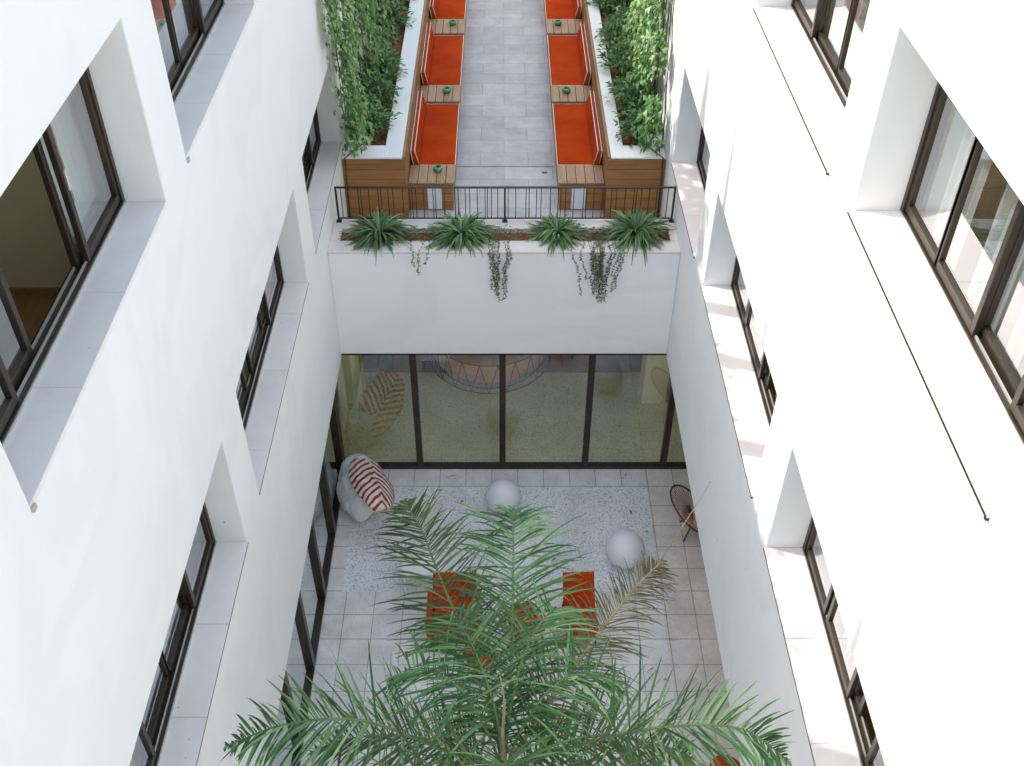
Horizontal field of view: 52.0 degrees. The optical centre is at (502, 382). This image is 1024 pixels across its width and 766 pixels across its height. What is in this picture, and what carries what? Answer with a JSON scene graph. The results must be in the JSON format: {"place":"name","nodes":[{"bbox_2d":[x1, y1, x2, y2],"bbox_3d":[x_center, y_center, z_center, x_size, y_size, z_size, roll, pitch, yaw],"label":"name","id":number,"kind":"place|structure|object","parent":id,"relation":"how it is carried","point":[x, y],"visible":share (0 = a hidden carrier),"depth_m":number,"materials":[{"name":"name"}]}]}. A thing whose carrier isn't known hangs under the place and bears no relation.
{"place":"outdoors","nodes":[
{"label":"outdoors","id":0,"kind":"place"},
{"bbox_2d":[374,355,394,368],"bbox_3d":[-1.980,-0.513,17.530,0.300,0.510,0.300,0,42,0],"label":"plant pot","id":1,"kind":"object","parent":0,"point":[384,361],"visible":0.45,"depth_m":17.48,"materials":[{"name":"plastic"}]},
{"bbox_2d":[389,651,402,682],"bbox_3d":[-1.330,3.488,12.926,0.180,0.640,0.180,0,42,0],"label":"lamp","id":2,"kind":"object","parent":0,"point":[394,660],"visible":0.61,"depth_m":12.84,"materials":[{"name":"white"}]},
{"bbox_2d":[342,487,660,591],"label":"gravel","id":3,"kind":"structure","parent":0,"point":[606,511],"depth_m":14.92,"materials":[{"name":"grey gravel"}]},
{"bbox_2d":[336,453,373,521],"bbox_3d":[-2.069,1.504,15.132,0.636,0.772,1.074,3,48,-18],"label":"beanbag","id":4,"kind":"object","parent":3,"relation":"on","point":[355,507],"visible":0.62,"depth_m":14.83,"materials":[{"name":"fabric"}]},
{"bbox_2d":[348,456,393,511],"bbox_3d":[-1.867,1.415,14.905,0.690,0.294,1.270,23,21,-31],"label":"cushion","id":5,"kind":"object","parent":4,"relation":"on","point":[372,487],"visible":0.96,"depth_m":14.66,"materials":[{"name":"fabric"}]},
{"bbox_2d":[401,556,438,591],"bbox_3d":[-1.100,2.579,14.138,0.480,0.390,0.320,0,42,0],"label":"coffee table","id":6,"kind":"object","parent":3,"relation":"on","point":[421,570],"visible":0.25,"depth_m":13.98,"materials":[{"name":"white paint"}]},
{"bbox_2d":[485,478,520,512],"bbox_3d":[0.010,1.628,15.112,0.518,0.510,0.518,0,42,0],"label":"globe lamp","id":7,"kind":"object","parent":3,"relation":"on","point":[505,492],"visible":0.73,"depth_m":14.93,"materials":[{"name":"plastic"}]},
{"bbox_2d":[605,529,644,568],"bbox_3d":[1.680,2.268,14.370,0.548,0.540,0.548,0,42,0],"label":"globe lamp","id":8,"kind":"object","parent":3,"relation":"on","point":[628,545],"visible":0.98,"depth_m":14.18,"materials":[{"name":"plastic"}]},
{"bbox_2d":[336,355,685,461],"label":"interior floor","id":9,"kind":"structure","parent":0,"point":[545,414],"depth_m":16.72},
{"bbox_2d":[429,355,549,393],"bbox_3d":[-0.220,-0.730,17.699,2.082,0.605,2.082,0,42,0],"label":"round bench","id":10,"kind":"object","parent":9,"relation":"on","point":[479,368],"visible":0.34,"depth_m":16.99,"materials":[{"name":"wood"}]},
{"bbox_2d":[327,217,686,468],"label":"building","id":11,"kind":"structure","parent":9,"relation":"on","point":[386,303],"depth_m":13.84,"materials":[{"name":"paint"}]},
{"bbox_2d":[338,206,418,259],"bbox_3d":[-1.602,-1.960,13.464,1.036,0.360,1.062,0,42,0],"label":"fern","id":12,"kind":"object","parent":11,"relation":"on","point":[376,232],"visible":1,"depth_m":13.42,"materials":[{"name":"green plant"}]},
{"bbox_2d":[392,225,440,274],"bbox_3d":[-1.119,-1.777,13.531,0.726,0.428,0.653,22,46,23],"label":"trailing plant","id":13,"kind":"object","parent":11,"relation":"on","point":[423,239],"visible":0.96,"depth_m":13.38,"materials":[{"name":"green plant"}]},
{"bbox_2d":[423,209,505,259],"bbox_3d":[-0.554,-1.958,13.438,1.064,0.295,1.029,-28,48,-27],"label":"fern","id":14,"kind":"object","parent":11,"relation":"on","point":[459,232],"visible":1,"depth_m":13.37,"materials":[{"name":"green plant"}]},
{"bbox_2d":[475,223,534,302],"bbox_3d":[0.054,-1.569,13.594,1.054,0.826,0.668,0,42,0],"label":"trailing plant","id":15,"kind":"object","parent":11,"relation":"hanging from","point":[496,284],"visible":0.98,"depth_m":13.40,"materials":[{"name":"green plant"}]},
{"bbox_2d":[334,186,676,222],"bbox_3d":[0.035,-2.309,13.569,4.416,0.515,0.070,0,42,0],"label":"railing","id":16,"kind":"object","parent":11,"relation":"on","point":[505,218],"visible":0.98,"depth_m":13.49,"materials":[{"name":"metal"}]},
{"bbox_2d":[521,212,595,257],"bbox_3d":[0.695,-1.964,13.460,0.878,0.292,0.901,-32,50,-31],"label":"fern","id":17,"kind":"object","parent":11,"relation":"on","point":[555,230],"visible":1,"depth_m":13.41,"materials":[{"name":"green plant"}]},
{"bbox_2d":[570,223,626,302],"bbox_3d":[1.216,-1.560,13.609,1.281,0.875,0.663,0,42,0],"label":"trailing plant","id":18,"kind":"object","parent":11,"relation":"hanging from","point":[600,266],"visible":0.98,"depth_m":13.37,"materials":[{"name":"green plant"}]},
{"bbox_2d":[593,201,675,266],"bbox_3d":[1.741,-1.988,13.506,0.990,0.395,1.089,31,50,30],"label":"fern","id":19,"kind":"object","parent":11,"relation":"on","point":[636,228],"visible":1,"depth_m":13.42,"materials":[{"name":"green plant"}]},
{"bbox_2d":[547,355,569,356],"bbox_3d":[0.950,-0.723,17.812,0.400,0.450,0.400,0,42,0],"label":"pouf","id":20,"kind":"object","parent":9,"relation":"on","point":[558,355],"visible":0.19,"depth_m":17.79,"materials":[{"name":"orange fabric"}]},
{"bbox_2d":[300,469,739,765],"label":"courtyard floor","id":21,"kind":"structure","parent":0,"point":[353,623],"depth_m":13.66,"materials":[{"name":"tile"}]},
{"bbox_2d":[0,0,378,765],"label":"building","id":22,"kind":"structure","parent":21,"relation":"on","point":[170,360],"depth_m":7.18,"materials":[{"name":"paint"}]},
{"bbox_2d":[0,67,125,447],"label":"window","id":23,"kind":"structure","parent":22,"relation":"in","point":[74,156],"depth_m":6.23,"materials":[{"name":"brown metal"}]},
{"bbox_2d":[129,501,216,765],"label":"window","id":24,"kind":"structure","parent":22,"relation":"in","point":[149,745],"depth_m":8.14,"materials":[{"name":"brown metal"}]},
{"bbox_2d":[150,0,224,105],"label":"window","id":25,"kind":"structure","parent":22,"relation":"in","point":[184,27],"depth_m":8.34,"materials":[{"name":"brown metal"}]},
{"bbox_2d":[236,244,284,432],"bbox_3d":[-2.602,-0.303,10.523,0.264,2.060,3.218,0,42,0],"label":"window","id":26,"kind":"structure","parent":22,"relation":"in","point":[248,382],"depth_m":10.95,"materials":[{"name":"brown metal"}]},
{"bbox_2d":[269,396,343,765],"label":"glass door","id":27,"kind":"structure","parent":22,"relation":"in","point":[302,656],"depth_m":13.41,"materials":[{"name":"glass"}]},
{"bbox_2d":[302,106,321,195],"bbox_3d":[-2.532,-2.892,12.965,0.125,1.228,2.628,0,42,0],"label":"window","id":28,"kind":"structure","parent":22,"relation":"in","point":[313,144],"depth_m":13.79,"materials":[{"name":"brown metal"}]},
{"bbox_2d":[426,572,481,640],"bbox_3d":[-0.620,2.909,13.525,0.700,0.718,0.666,0,42,0],"label":"armchair","id":29,"kind":"object","parent":21,"relation":"on","point":[468,600],"visible":0.28,"depth_m":13.51,"materials":[{"name":"orange fabric"}]},
{"bbox_2d":[465,641,493,668],"bbox_3d":[-0.269,3.481,13.093,0.382,0.432,0.380,0,42,0],"label":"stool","id":30,"kind":"object","parent":21,"relation":"on","point":[483,658],"visible":0.06,"depth_m":12.90,"materials":[{"name":"orange fabric"}]},
{"bbox_2d":[220,482,793,765],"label":"palm tree","id":31,"kind":"object","parent":21,"relation":"on","point":[497,731],"visible":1,"depth_m":7.67,"materials":[{"name":"green plant"}]},
{"bbox_2d":[352,474,687,757],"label":"leaf litter","id":32,"kind":"object","parent":21,"relation":"on","point":[554,559],"visible":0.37,"depth_m":14.60,"materials":[{"name":"brown plant"}]},
{"bbox_2d":[501,602,546,645],"bbox_3d":[0.285,3.057,13.358,0.447,0.718,0.586,-14,43,-15],"label":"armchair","id":33,"kind":"object","parent":21,"relation":"on","point":[530,609],"visible":0.13,"depth_m":13.38,"materials":[{"name":"orange fabric"}]},
{"bbox_2d":[562,571,597,643],"bbox_3d":[1.004,2.925,13.566,0.414,0.639,0.810,-1,42,-1],"label":"lounge chair","id":34,"kind":"object","parent":21,"relation":"on","point":[587,576],"visible":0.48,"depth_m":13.64,"materials":[{"name":"orange fabric"}]},
{"bbox_2d":[670,484,697,541],"bbox_3d":[2.634,1.835,14.707,0.653,0.759,0.786,0,42,0],"label":"wire chair","id":35,"kind":"object","parent":21,"relation":"on","point":[691,523],"visible":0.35,"depth_m":14.66,"materials":[{"name":"black metal"}]},
{"bbox_2d":[709,755,740,765],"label":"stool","id":36,"kind":"object","parent":21,"relation":"on","point":[721,761],"visible":0.48,"depth_m":11.87,"materials":[{"name":"orange fabric"}]},
{"bbox_2d":[629,0,1023,765],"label":"building","id":37,"kind":"structure","parent":21,"relation":"on","point":[845,354],"depth_m":6.79,"materials":[{"name":"paint"}]},
{"bbox_2d":[696,126,709,193],"bbox_3d":[2.613,-2.697,12.617,0.125,1.318,2.148,0,42,0],"label":"window","id":38,"kind":"structure","parent":37,"relation":"in","point":[703,157],"depth_m":13.50,"materials":[{"name":"brown metal"}]},
{"bbox_2d":[730,255,776,427],"bbox_3d":[2.681,-0.262,10.402,0.262,2.040,3.163,0,42,0],"label":"window","id":39,"kind":"structure","parent":37,"relation":"in","point":[763,377],"depth_m":10.80,"materials":[{"name":"brown metal"}]},
{"bbox_2d":[790,0,869,110],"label":"window","id":40,"kind":"structure","parent":37,"relation":"in","point":[833,29],"depth_m":8.27,"materials":[{"name":"brown metal"}]},
{"bbox_2d":[802,516,879,765],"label":"window","id":41,"kind":"structure","parent":37,"relation":"in","point":[848,679],"depth_m":8.03,"materials":[{"name":"brown metal"}]},
{"bbox_2d":[899,82,1023,448],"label":"window","id":42,"kind":"structure","parent":37,"relation":"in","point":[990,317],"depth_m":5.95,"materials":[{"name":"brown metal"}]},
{"bbox_2d":[409,0,659,216],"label":"terrace floor","id":43,"kind":"structure","parent":0,"point":[505,119],"depth_m":17.32,"materials":[{"name":"tile"}]},
{"bbox_2d":[342,0,430,216],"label":"planter","id":44,"kind":"object","parent":43,"relation":"on","point":[386,160],"visible":0.51,"depth_m":14.94,"materials":[{"name":"paint"}]},
{"bbox_2d":[321,0,401,159],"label":"climbing vine","id":45,"kind":"object","parent":44,"relation":"in","point":[358,130],"visible":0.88,"depth_m":14.01,"materials":[{"name":"green plant"}]},
{"bbox_2d":[344,102,402,140],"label":"shrub","id":46,"kind":"object","parent":44,"relation":"in","point":[378,117],"visible":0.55,"depth_m":14.85,"materials":[{"name":"green plant"}]},
{"bbox_2d":[351,67,403,111],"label":"shrub","id":47,"kind":"object","parent":44,"relation":"on","point":[382,82],"visible":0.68,"depth_m":15.41,"materials":[{"name":"green plant"}]},
{"bbox_2d":[361,44,407,85],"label":"shrub","id":48,"kind":"object","parent":44,"relation":"in","point":[390,61],"visible":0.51,"depth_m":16.15,"materials":[{"name":"green plant"}]},
{"bbox_2d":[371,0,414,30],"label":"shrub","id":49,"kind":"object","parent":44,"relation":"on","point":[400,13],"visible":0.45,"depth_m":17.73,"materials":[{"name":"green plant"}]},
{"bbox_2d":[408,165,455,209],"bbox_3d":[-1.007,-2.829,15.187,0.656,0.452,0.500,0,42,0],"label":"table","id":50,"kind":"object","parent":43,"relation":"on","point":[423,175],"visible":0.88,"depth_m":15.02,"materials":[{"name":"brown wood"}]},
{"bbox_2d":[427,189,441,208],"bbox_3d":[-0.970,-2.650,15.019,0.200,0.370,0.008,0,42,0],"label":"notice","id":51,"kind":"object","parent":50,"relation":"attached to","point":[438,199],"visible":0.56,"depth_m":15.02,"materials":[{"name":"white paper"}]},
{"bbox_2d":[433,164,442,171],"bbox_3d":[-0.930,-3.081,15.077,0.140,0.072,0.140,0,42,0],"label":"ashtray","id":52,"kind":"object","parent":50,"relation":"on","point":[437,168],"visible":1,"depth_m":15.04,"materials":[{"name":"green ceramic"}]},
{"bbox_2d":[410,91,459,178],"bbox_3d":[-1.009,-3.740,16.038,0.653,0.677,1.968,0,42,0],"label":"bench","id":53,"kind":"object","parent":43,"relation":"on","point":[434,140],"visible":0.88,"depth_m":15.88,"materials":[{"name":"orange fabric"}]},
{"bbox_2d":[420,85,460,118],"bbox_3d":[-1.007,-4.503,17.074,0.656,0.452,0.565,0,42,0],"label":"table","id":54,"kind":"object","parent":43,"relation":"on","point":[434,94],"visible":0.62,"depth_m":16.89,"materials":[{"name":"brown wood"}]},
{"bbox_2d":[442,86,450,92],"bbox_3d":[-0.900,-4.728,16.931,0.140,0.072,0.140,0,42,0],"label":"ashtray","id":55,"kind":"object","parent":54,"relation":"on","point":[446,89],"visible":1,"depth_m":16.89,"materials":[{"name":"green ceramic"}]},
{"bbox_2d":[420,23,463,101],"bbox_3d":[-1.009,-5.459,17.975,0.653,0.677,2.028,0,42,0],"label":"bench","id":56,"kind":"object","parent":43,"relation":"on","point":[442,60],"visible":0.84,"depth_m":17.82,"materials":[{"name":"orange fabric"}]},
{"bbox_2d":[429,19,464,56],"bbox_3d":[-1.007,-6.263,19.055,0.656,0.452,0.625,0,42,0],"label":"table","id":57,"kind":"object","parent":43,"relation":"on","point":[441,27],"visible":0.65,"depth_m":18.89,"materials":[{"name":"brown wood"}]},
{"bbox_2d":[449,19,455,25],"bbox_3d":[-0.900,-6.500,18.928,0.140,0.072,0.140,0,42,0],"label":"ashtray","id":58,"kind":"object","parent":57,"relation":"on","point":[452,22],"visible":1,"depth_m":18.89,"materials":[{"name":"green ceramic"}]},
{"bbox_2d":[429,0,466,39],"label":"bench","id":59,"kind":"object","parent":43,"relation":"on","point":[447,9],"visible":0.75,"depth_m":19.45,"materials":[{"name":"orange fabric"}]},
{"bbox_2d":[457,166,552,166],"bbox_3d":[0.040,-3.313,16.084,1.480,0.006,0.015,0,42,0],"label":"terrace drain gap","id":60,"kind":"object","parent":43,"relation":"on","point":[504,166],"visible":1,"depth_m":16.09,"materials":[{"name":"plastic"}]},
{"bbox_2d":[544,0,581,39],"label":"bench","id":61,"kind":"object","parent":43,"relation":"on","point":[562,9],"visible":0.72,"depth_m":19.46,"materials":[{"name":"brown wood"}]},
{"bbox_2d":[546,19,581,55],"bbox_3d":[1.117,-6.263,19.055,0.656,0.452,0.625,0,42,0],"label":"table","id":62,"kind":"object","parent":43,"relation":"on","point":[569,27],"visible":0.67,"depth_m":18.89,"materials":[{"name":"brown wood"}]},
{"bbox_2d":[554,19,561,24],"bbox_3d":[1.000,-6.500,18.928,0.140,0.072,0.140,0,42,0],"label":"ashtray","id":63,"kind":"object","parent":62,"relation":"on","point":[557,22],"visible":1,"depth_m":18.89,"materials":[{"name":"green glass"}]},
{"bbox_2d":[547,23,590,107],"bbox_3d":[1.119,-5.459,17.975,0.653,0.677,2.028,0,42,0],"label":"bench","id":64,"kind":"object","parent":43,"relation":"on","point":[568,60],"visible":0.86,"depth_m":17.83,"materials":[{"name":"orange fabric"}]},
{"bbox_2d":[551,85,591,122],"bbox_3d":[1.117,-4.503,17.074,0.656,0.452,0.565,0,42,0],"label":"table","id":65,"kind":"object","parent":43,"relation":"on","point":[577,94],"visible":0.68,"depth_m":16.91,"materials":[{"name":"brown wood"}]},
{"bbox_2d":[562,86,570,92],"bbox_3d":[1.030,-4.728,16.931,0.140,0.072,0.140,0,42,0],"label":"ashtray","id":66,"kind":"object","parent":65,"relation":"on","point":[565,89],"visible":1,"depth_m":16.89,"materials":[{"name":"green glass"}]},
{"bbox_2d":[552,91,602,185],"bbox_3d":[1.119,-3.740,16.038,0.653,0.677,1.968,0,42,0],"label":"bench","id":67,"kind":"object","parent":43,"relation":"on","point":[577,136],"visible":0.88,"depth_m":15.88,"materials":[{"name":"orange fabric"}]},
{"bbox_2d":[557,165,603,209],"bbox_3d":[1.117,-2.829,15.187,0.656,0.452,0.500,0,42,0],"label":"table","id":68,"kind":"object","parent":43,"relation":"on","point":[580,175],"visible":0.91,"depth_m":15.03,"materials":[{"name":"brown wood"}]},
{"bbox_2d":[571,189,585,208],"bbox_3d":[1.085,-2.650,15.019,0.200,0.370,0.008,0,42,0],"label":"notice","id":69,"kind":"object","parent":68,"relation":"attached to","point":[578,198],"visible":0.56,"depth_m":15.02,"materials":[{"name":"white paper"}]},
{"bbox_2d":[580,0,665,216],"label":"planter","id":70,"kind":"object","parent":43,"relation":"on","point":[623,162],"visible":0.38,"depth_m":14.88,"materials":[{"name":"paint"}]},
{"bbox_2d":[585,0,631,12],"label":"shrub","id":71,"kind":"object","parent":70,"relation":"in","point":[601,3],"visible":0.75,"depth_m":18.13,"materials":[{"name":"green plant"}]},
{"bbox_2d":[595,0,639,44],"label":"shrub","id":72,"kind":"object","parent":70,"relation":"on","point":[613,31],"visible":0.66,"depth_m":17.06,"materials":[{"name":"green plant"}]},
{"bbox_2d":[596,36,646,77],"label":"shrub","id":73,"kind":"object","parent":70,"relation":"in","point":[617,49],"visible":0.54,"depth_m":16.28,"materials":[{"name":"green plant"}]},
{"bbox_2d":[604,74,655,114],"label":"shrub","id":74,"kind":"object","parent":70,"relation":"on","point":[618,89],"visible":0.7,"depth_m":15.28,"materials":[{"name":"green plant"}]},
{"bbox_2d":[611,100,662,148],"bbox_3d":[1.937,-3.565,14.751,0.911,0.551,0.881,-24,47,-25],"label":"shrub","id":75,"kind":"object","parent":70,"relation":"in","point":[632,125],"visible":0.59,"depth_m":14.70,"materials":[{"name":"green plant"}]},
{"bbox_2d":[607,0,674,155],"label":"climbing vine","id":76,"kind":"object","parent":70,"relation":"in","point":[641,71],"visible":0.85,"depth_m":14.57,"materials":[{"name":"green plant"}]},
{"bbox_2d":[619,355,638,368],"bbox_3d":[2.120,-0.513,17.530,0.300,0.510,0.300,0,42,0],"label":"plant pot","id":77,"kind":"object","parent":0,"point":[628,361],"visible":0.48,"depth_m":17.48,"materials":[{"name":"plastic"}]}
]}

